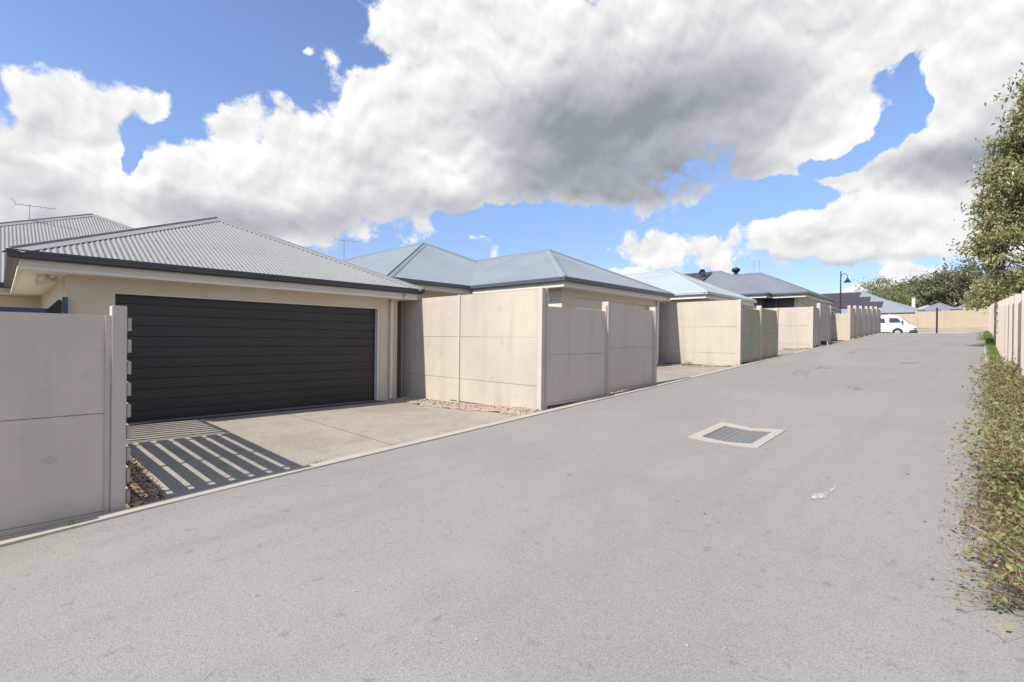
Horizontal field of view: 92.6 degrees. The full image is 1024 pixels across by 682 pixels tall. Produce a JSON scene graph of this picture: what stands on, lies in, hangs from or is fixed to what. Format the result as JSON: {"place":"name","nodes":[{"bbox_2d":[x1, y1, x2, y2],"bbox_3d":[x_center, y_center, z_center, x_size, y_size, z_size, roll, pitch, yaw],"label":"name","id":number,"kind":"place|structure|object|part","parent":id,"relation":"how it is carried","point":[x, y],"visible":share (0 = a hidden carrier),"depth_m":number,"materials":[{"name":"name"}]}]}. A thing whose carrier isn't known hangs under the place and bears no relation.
{"place":"outdoors","nodes":[
{"label":"outdoors","id":0,"kind":"place"},
{"bbox_2d":[0,529,39,538],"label":"soil","id":1,"kind":"structure","parent":0,"point":[14,535],"depth_m":4.22,"materials":[{"name":"brown soil"}]},
{"bbox_2d":[0,305,126,536],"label":"boundary wall","id":2,"kind":"structure","parent":1,"relation":"on","point":[63,389],"depth_m":4.27,"materials":[{"name":"beige concrete"}]},
{"bbox_2d":[41,457,56,463],"bbox_3d":[-3.986,1.025,4.214,0.001,0.061,0.102,1,0,44],"label":"stain","id":3,"kind":"object","parent":2,"relation":"attached to","point":[46,460],"visible":1,"depth_m":4.21,"materials":[{"name":"beige"}]},
{"bbox_2d":[126,458,162,506],"bbox_3d":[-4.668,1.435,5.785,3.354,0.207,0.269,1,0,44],"label":"mulch","id":4,"kind":"object","parent":0,"point":[137,490],"visible":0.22,"depth_m":4.93,"materials":[{"name":"brown wood"}]},
{"bbox_2d":[126,318,131,503],"bbox_3d":[-4.519,0.657,5.451,2.450,1.775,0.077,1,0,44],"label":"slat fence","id":5,"kind":"object","parent":4,"relation":"on","point":[128,406],"visible":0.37,"depth_m":4.62,"materials":[{"name":"paint"}]},
{"bbox_2d":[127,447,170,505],"bbox_3d":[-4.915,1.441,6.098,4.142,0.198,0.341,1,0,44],"label":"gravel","id":6,"kind":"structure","parent":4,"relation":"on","point":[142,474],"depth_m":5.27,"materials":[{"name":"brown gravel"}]},
{"bbox_2d":[126,412,391,497],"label":"driveway","id":7,"kind":"structure","parent":0,"point":[178,458],"depth_m":6.54,"materials":[{"name":"concrete"}]},
{"bbox_2d":[130,401,384,425],"bbox_3d":[-4.563,1.363,9.398,0.110,0.028,4.820,1,0,44],"label":"channel drain","id":8,"kind":"object","parent":7,"relation":"on","point":[251,413],"visible":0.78,"depth_m":9.09,"materials":[{"name":"black metal"}]},
{"bbox_2d":[281,400,517,444],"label":"driveway","id":9,"kind":"structure","parent":0,"point":[391,422],"depth_m":8.49,"materials":[{"name":"concrete"}]},
{"bbox_2d":[126,343,832,507],"bbox_3d":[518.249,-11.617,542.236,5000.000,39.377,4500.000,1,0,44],"label":"ground","id":10,"kind":"structure","parent":0,"point":[127,506],"depth_m":7.58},
{"bbox_2d":[0,213,424,424],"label":"house","id":11,"kind":"structure","parent":10,"relation":"on","point":[229,317],"depth_m":9.33,"materials":[{"name":"grey metal"}]},
{"bbox_2d":[11,198,55,220],"bbox_3d":[-14.438,-3.774,14.752,1.010,0.966,0.400,1,0,-25],"label":"tv aerial","id":12,"kind":"object","parent":11,"relation":"attached to","point":[29,205],"visible":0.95,"depth_m":14.71,"materials":[{"name":"silver metal"}]},
{"bbox_2d":[0,297,67,313],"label":"side gate","id":13,"kind":"structure","parent":11,"relation":"attached to","point":[59,306],"depth_m":7.21,"materials":[{"name":"blue metal"}]},
{"bbox_2d":[115,294,374,422],"bbox_3d":[-4.832,0.285,9.662,0.072,2.135,4.780,1,0,44],"label":"garage door","id":14,"kind":"structure","parent":11,"relation":"in","point":[189,357],"depth_m":9.30,"materials":[{"name":"black metal"}]},
{"bbox_2d":[0,333,879,546],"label":"kerb","id":15,"kind":"structure","parent":10,"relation":"on","point":[19,538],"depth_m":5.42,"materials":[{"name":"concrete"}]},
{"bbox_2d":[397,288,547,411],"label":"side wall","id":16,"kind":"structure","parent":10,"relation":"on","point":[480,349],"depth_m":10.16,"materials":[{"name":"beige concrete"}]},
{"bbox_2d":[547,301,657,405],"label":"boundary wall","id":17,"kind":"structure","parent":10,"relation":"on","point":[577,370],"depth_m":10.29,"materials":[{"name":"beige concrete"}]},
{"bbox_2d":[621,270,756,352],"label":"house","id":18,"kind":"structure","parent":10,"relation":"on","point":[683,287],"depth_m":22.37,"materials":[{"name":"metal"}]},
{"bbox_2d":[658,299,742,364],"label":"side wall","id":19,"kind":"structure","parent":10,"relation":"on","point":[689,331],"depth_m":17.26,"materials":[{"name":"beige concrete"}]},
{"bbox_2d":[686,271,834,344],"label":"house","id":20,"kind":"structure","parent":10,"relation":"on","point":[763,290],"depth_m":28.09,"materials":[{"name":"metal"}]},
{"bbox_2d":[693,272,711,280],"bbox_3d":[12.410,-4.220,32.347,1.040,0.780,1.567,1,0,44],"label":"solar panel","id":21,"kind":"object","parent":20,"relation":"on","point":[700,277],"visible":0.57,"depth_m":32.36,"materials":[{"name":"grey glass"}]},
{"bbox_2d":[732,267,739,273],"bbox_3d":[14.648,-4.449,32.022,0.540,0.730,0.526,1,0,44],"label":"roof vent","id":22,"kind":"object","parent":20,"relation":"on","point":[735,270],"visible":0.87,"depth_m":31.87,"materials":[{"name":"black metal"}]},
{"bbox_2d":[742,305,778,361],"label":"boundary wall","id":23,"kind":"structure","parent":10,"relation":"on","point":[760,327],"depth_m":17.75,"materials":[{"name":"beige concrete"}]},
{"bbox_2d":[749,306,813,349],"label":"side wall","id":24,"kind":"structure","parent":10,"relation":"on","point":[795,327],"depth_m":23.95,"materials":[{"name":"beige concrete"}]},
{"bbox_2d":[814,303,830,346],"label":"boundary wall","id":25,"kind":"structure","parent":10,"relation":"on","point":[822,322],"depth_m":24.85,"materials":[{"name":"beige concrete"}]},
{"bbox_2d":[822,304,841,313],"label":"house","id":26,"kind":"structure","parent":10,"relation":"on","point":[834,310],"depth_m":39.25,"materials":[{"name":"metal"}]},
{"bbox_2d":[822,314,846,342],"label":"side wall","id":27,"kind":"structure","parent":10,"relation":"on","point":[838,326],"depth_m":30.41,"materials":[{"name":"beige concrete"}]},
{"bbox_2d":[847,305,880,339],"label":"boundary wall","id":28,"kind":"structure","parent":10,"relation":"on","point":[865,321],"depth_m":33.38,"materials":[{"name":"beige concrete"}]},
{"bbox_2d":[820,291,918,314],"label":"house","id":29,"kind":"structure","parent":10,"relation":"on","point":[888,307],"depth_m":61.26,"materials":[{"name":"grey metal"}]},
{"bbox_2d":[832,293,841,297],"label":"solar panel","id":30,"kind":"object","parent":29,"relation":"on","point":[836,295],"visible":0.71,"depth_m":68.00,"materials":[{"name":"grey glass"}]},
{"bbox_2d":[832,298,841,302],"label":"solar panel","id":31,"kind":"object","parent":29,"relation":"on","point":[837,300],"visible":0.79,"depth_m":66.60,"materials":[{"name":"grey glass"}]},
{"bbox_2d":[833,303,842,308],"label":"solar panel","id":32,"kind":"object","parent":29,"relation":"on","point":[836,305],"visible":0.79,"depth_m":65.26,"materials":[{"name":"grey glass"}]},
{"bbox_2d":[841,293,850,297],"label":"solar panel","id":33,"kind":"object","parent":29,"relation":"on","point":[845,295],"visible":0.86,"depth_m":67.18,"materials":[{"name":"grey glass"}]},
{"bbox_2d":[841,302,852,308],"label":"solar panel","id":34,"kind":"object","parent":29,"relation":"on","point":[845,305],"visible":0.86,"depth_m":64.65,"materials":[{"name":"grey glass"}]},
{"bbox_2d":[850,297,860,301],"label":"solar panel","id":35,"kind":"object","parent":29,"relation":"on","point":[855,299],"visible":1,"depth_m":65.27,"materials":[{"name":"grey glass"}]},
{"bbox_2d":[850,292,860,296],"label":"solar panel","id":36,"kind":"object","parent":29,"relation":"on","point":[856,294],"visible":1,"depth_m":66.47,"materials":[{"name":"grey glass"}]},
{"bbox_2d":[851,302,862,307],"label":"solar panel","id":37,"kind":"object","parent":29,"relation":"on","point":[857,304],"visible":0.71,"depth_m":63.93,"materials":[{"name":"grey glass"}]},
{"bbox_2d":[859,297,870,301],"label":"solar panel","id":38,"kind":"object","parent":29,"relation":"on","point":[864,299],"visible":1,"depth_m":64.44,"materials":[{"name":"grey glass"}]},
{"bbox_2d":[862,302,872,307],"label":"solar panel","id":39,"kind":"object","parent":29,"relation":"on","point":[868,304],"visible":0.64,"depth_m":63.08,"materials":[{"name":"grey glass"}]},
{"bbox_2d":[872,301,882,307],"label":"solar panel","id":40,"kind":"object","parent":29,"relation":"on","point":[877,304],"visible":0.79,"depth_m":62.36,"materials":[{"name":"grey glass"}]},
{"bbox_2d":[854,277,911,303],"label":"gum tree","id":41,"kind":"object","parent":10,"relation":"on","point":[874,291],"visible":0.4,"depth_m":109.12,"materials":[{"name":"green plant"}]},
{"bbox_2d":[868,275,921,305],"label":"gum tree","id":42,"kind":"object","parent":10,"relation":"on","point":[900,284],"visible":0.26,"depth_m":116.40,"materials":[{"name":"green plant"}]},
{"bbox_2d":[876,286,924,307],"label":"gum tree","id":43,"kind":"object","parent":10,"relation":"on","point":[909,301],"visible":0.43,"depth_m":108.68,"materials":[{"name":"green plant"}]},
{"bbox_2d":[886,279,926,301],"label":"gum tree","id":44,"kind":"object","parent":10,"relation":"on","point":[904,284],"visible":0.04,"depth_m":123.46,"materials":[{"name":"green plant"}]},
{"bbox_2d":[889,300,924,310],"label":"house","id":45,"kind":"structure","parent":10,"relation":"on","point":[914,308],"depth_m":73.37,"materials":[{"name":"grey metal"}]},
{"bbox_2d":[891,272,934,305],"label":"gum tree","id":46,"kind":"object","parent":10,"relation":"on","point":[911,281],"visible":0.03,"depth_m":129.71,"materials":[{"name":"green plant"}]},
{"bbox_2d":[896,282,949,307],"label":"gum tree","id":47,"kind":"object","parent":10,"relation":"on","point":[919,293],"visible":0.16,"depth_m":116.12,"materials":[{"name":"green plant"}]},
{"bbox_2d":[906,275,952,301],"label":"gum tree","id":48,"kind":"object","parent":10,"relation":"on","point":[921,282],"visible":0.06,"depth_m":121.12,"materials":[{"name":"green plant"}]},
{"bbox_2d":[909,270,966,306],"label":"gum tree","id":49,"kind":"object","parent":10,"relation":"on","point":[922,278],"visible":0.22,"depth_m":114.46,"materials":[{"name":"green plant"}]},
{"bbox_2d":[922,302,954,327],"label":"house","id":50,"kind":"structure","parent":10,"relation":"on","point":[940,306],"depth_m":72.58,"materials":[{"name":"metal"}]},
{"bbox_2d":[918,288,964,307],"bbox_3d":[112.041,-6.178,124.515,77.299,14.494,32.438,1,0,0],"label":"tree","id":51,"kind":"object","parent":10,"relation":"on","point":[925,297],"visible":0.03,"depth_m":113.93,"materials":[{"name":"green plant"}]},
{"bbox_2d":[916,260,985,306],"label":"gum tree","id":52,"kind":"object","parent":10,"relation":"on","point":[943,274],"visible":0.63,"depth_m":107.95,"materials":[{"name":"green plant"}]},
{"bbox_2d":[950,305,962,309],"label":"house","id":53,"kind":"structure","parent":10,"relation":"on","point":[958,307],"depth_m":68.35,"materials":[{"name":"grey metal"}]},
{"bbox_2d":[927,268,993,306],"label":"gum tree","id":54,"kind":"object","parent":10,"relation":"on","point":[957,292],"visible":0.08,"depth_m":112.34,"materials":[{"name":"green plant"}]},
{"bbox_2d":[956,280,980,304],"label":"gum tree","id":55,"kind":"object","parent":10,"relation":"on","point":[964,293],"visible":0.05,"depth_m":106.45,"materials":[{"name":"green plant"}]},
{"bbox_2d":[946,275,996,304],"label":"gum tree","id":56,"kind":"object","parent":10,"relation":"on","point":[965,290],"visible":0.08,"depth_m":108.79,"materials":[{"name":"green plant"}]},
{"bbox_2d":[943,62,1023,304],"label":"leafy tree","id":57,"kind":"object","parent":10,"relation":"on","point":[1005,175],"visible":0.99,"depth_m":19.21,"materials":[{"name":"green plant"}]},
{"bbox_2d":[982,333,994,411],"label":"kerb","id":58,"kind":"structure","parent":10,"relation":"on","point":[985,351],"depth_m":18.09,"materials":[{"name":"concrete"}]},
{"bbox_2d":[988,290,1023,375],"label":"roadside wall","id":59,"kind":"structure","parent":10,"relation":"on","point":[1006,323],"depth_m":11.47,"materials":[{"name":"beige concrete"}]},
{"bbox_2d":[0,333,1017,681],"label":"lane","id":60,"kind":"structure","parent":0,"point":[588,543],"depth_m":3.49,"materials":[{"name":"grey asphalt"}]},
{"bbox_2d":[205,412,914,645],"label":"paint specks","id":61,"kind":"object","parent":60,"relation":"on","point":[529,590],"visible":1,"depth_m":3.11,"materials":[{"name":"white paint"}]},
{"bbox_2d":[688,422,785,447],"bbox_3d":[3.283,1.442,7.115,0.934,0.271,1.264,1,0,44],"label":"drain grate","id":62,"kind":"object","parent":60,"relation":"on","point":[752,437],"visible":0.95,"depth_m":7.10,"materials":[{"name":"concrete"}]},
{"bbox_2d":[810,485,835,498],"bbox_3d":[2.931,1.417,4.601,0.126,0.029,0.540,1,0,44],"label":"paint mark","id":63,"kind":"object","parent":60,"relation":"on","point":[819,495],"visible":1,"depth_m":4.51,"materials":[{"name":"white paint"}]},
{"bbox_2d":[792,352,916,389],"bbox_3d":[11.143,0.778,15.499,2.686,0.628,12.093,1,0,44],"label":"tyre scuff","id":64,"kind":"object","parent":60,"relation":"on","point":[857,388],"visible":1,"depth_m":14.28,"materials":[{"name":"grey"}]},
{"bbox_2d":[877,315,917,332],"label":"parked van","id":65,"kind":"object","parent":60,"relation":"on","point":[893,324],"visible":0.47,"depth_m":44.35,"materials":[{"name":"white paint"}]},
{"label":"front window","id":66,"kind":"part","parent":65,"relation":"part of","materials":[{"name":"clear glass"}]},
{"bbox_2d":[936,308,937,332],"bbox_3d":[32.822,-1.471,37.811,0.139,2.190,0.139,1,0,22],"label":"sign post","id":67,"kind":"object","parent":60,"relation":"on","point":[936,320],"visible":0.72,"depth_m":37.77,"materials":[{"name":"black metal"}]},
{"bbox_2d":[920,351,1023,642],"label":"hedge","id":68,"kind":"object","parent":60,"relation":"on","point":[1004,394],"visible":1,"depth_m":3.71,"materials":[{"name":"green plant"}]},
{"bbox_2d":[924,397,1021,602],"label":"leaf litter","id":69,"kind":"object","parent":60,"relation":"on","point":[984,509],"visible":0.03,"depth_m":3.56,"materials":[{"name":"brown plant"}]},
{"bbox_2d":[1006,560,1023,681],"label":"lane edge","id":70,"kind":"object","parent":60,"relation":"on","point":[1018,623],"visible":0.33,"depth_m":2.50,"materials":[{"name":"concrete"}]},
{"bbox_2d":[344,242,674,363],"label":"house","id":71,"kind":"structure","parent":0,"point":[565,280],"depth_m":15.91,"materials":[{"name":"grey metal"}]},
{"bbox_2d":[575,297,645,353],"bbox_3d":[3.269,-0.239,16.033,0.072,2.180,4.460,1,0,44],"label":"garage door","id":72,"kind":"structure","parent":71,"relation":"in","point":[580,302],"depth_m":15.37,"materials":[{"name":"beige"}]},
{"bbox_2d":[0,0,1023,294],"label":"sky","id":73,"kind":"structure","parent":0,"point":[812,141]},
{"bbox_2d":[455,389,626,408],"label":"soil","id":74,"kind":"structure","parent":0,"point":[564,403],"depth_m":10.45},
{"bbox_2d":[543,385,651,410],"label":"gravel","id":75,"kind":"structure","parent":74,"relation":"on","point":[560,405],"depth_m":9.87,"materials":[{"name":"beige gravel"}]},
{"bbox_2d":[657,370,698,383],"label":"driveway","id":76,"kind":"structure","parent":0,"point":[663,376],"depth_m":13.59,"materials":[{"name":"concrete"}]},
{"bbox_2d":[657,365,731,373],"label":"driveway","id":77,"kind":"structure","parent":0,"point":[696,370],"depth_m":15.37,"materials":[{"name":"concrete"}]},
{"bbox_2d":[662,358,767,366],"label":"soil","id":78,"kind":"structure","parent":0,"point":[700,364],"depth_m":17.44,"materials":[{"name":"brown soil"}]},
{"bbox_2d":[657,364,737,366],"bbox_3d":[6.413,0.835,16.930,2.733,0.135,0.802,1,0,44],"label":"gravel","id":79,"kind":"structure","parent":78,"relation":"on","point":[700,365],"depth_m":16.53,"materials":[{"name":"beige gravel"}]},
{"bbox_2d":[778,351,793,355],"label":"driveway","id":80,"kind":"structure","parent":0,"point":[780,353],"depth_m":20.52,"materials":[{"name":"concrete"}]},
{"bbox_2d":[778,349,806,351],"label":"driveway","id":81,"kind":"structure","parent":0,"point":[796,350],"depth_m":22.31,"materials":[{"name":"concrete"}]},
{"bbox_2d":[918,332,982,332],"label":"footpath","id":82,"kind":"structure","parent":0,"point":[950,332],"depth_m":50.12,"materials":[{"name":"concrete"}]},
{"bbox_2d":[917,328,987,331],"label":"verge","id":83,"kind":"structure","parent":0,"point":[952,329],"depth_m":51.91,"materials":[{"name":"concrete"}]},
{"bbox_2d":[888,304,989,327],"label":"end wall","id":84,"kind":"structure","parent":83,"relation":"on","point":[964,318],"depth_m":52.87,"materials":[{"name":"beige concrete"}]},
{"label":"verge","id":85,"kind":"structure","parent":0,"visible":0},
{"bbox_2d":[978,333,992,339],"bbox_3d":[25.404,-0.273,25.991,1.098,0.461,2.262,1,0,34],"label":"grass clump","id":86,"kind":"object","parent":85,"relation":"on","point":[985,335],"visible":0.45,"depth_m":26.16,"materials":[{"name":"green plant"}]},
{"bbox_2d":[981,331,1003,366],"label":"grass","id":87,"kind":"structure","parent":85,"relation":"on","point":[991,349],"depth_m":19.02,"materials":[{"name":"green plant"}]},
{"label":"soil","id":88,"kind":"structure","parent":0,"visible":0},
{"bbox_2d":[390,396,541,415],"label":"gravel","id":89,"kind":"structure","parent":88,"relation":"on","point":[422,401],"depth_m":9.91,"materials":[{"name":"beige gravel"}]},
{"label":"soil","id":90,"kind":"structure","parent":0,"visible":0},
{"bbox_2d":[781,348,811,349],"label":"gravel","id":91,"kind":"structure","parent":90,"relation":"on","point":[796,348],"depth_m":23.41,"materials":[{"name":"beige gravel"}]},
{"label":"cross street","id":92,"kind":"structure","parent":0,"visible":0},
{"bbox_2d":[839,271,850,313],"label":"street lamp","id":93,"kind":"object","parent":92,"relation":"on","point":[847,280],"visible":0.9,"depth_m":48.84,"materials":[{"name":"black metal"}]},
{"bbox_2d":[955,264,1023,311],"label":"leafy tree","id":94,"kind":"object","parent":92,"relation":"on","point":[979,296],"visible":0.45,"depth_m":43.60,"materials":[{"name":"green plant"}]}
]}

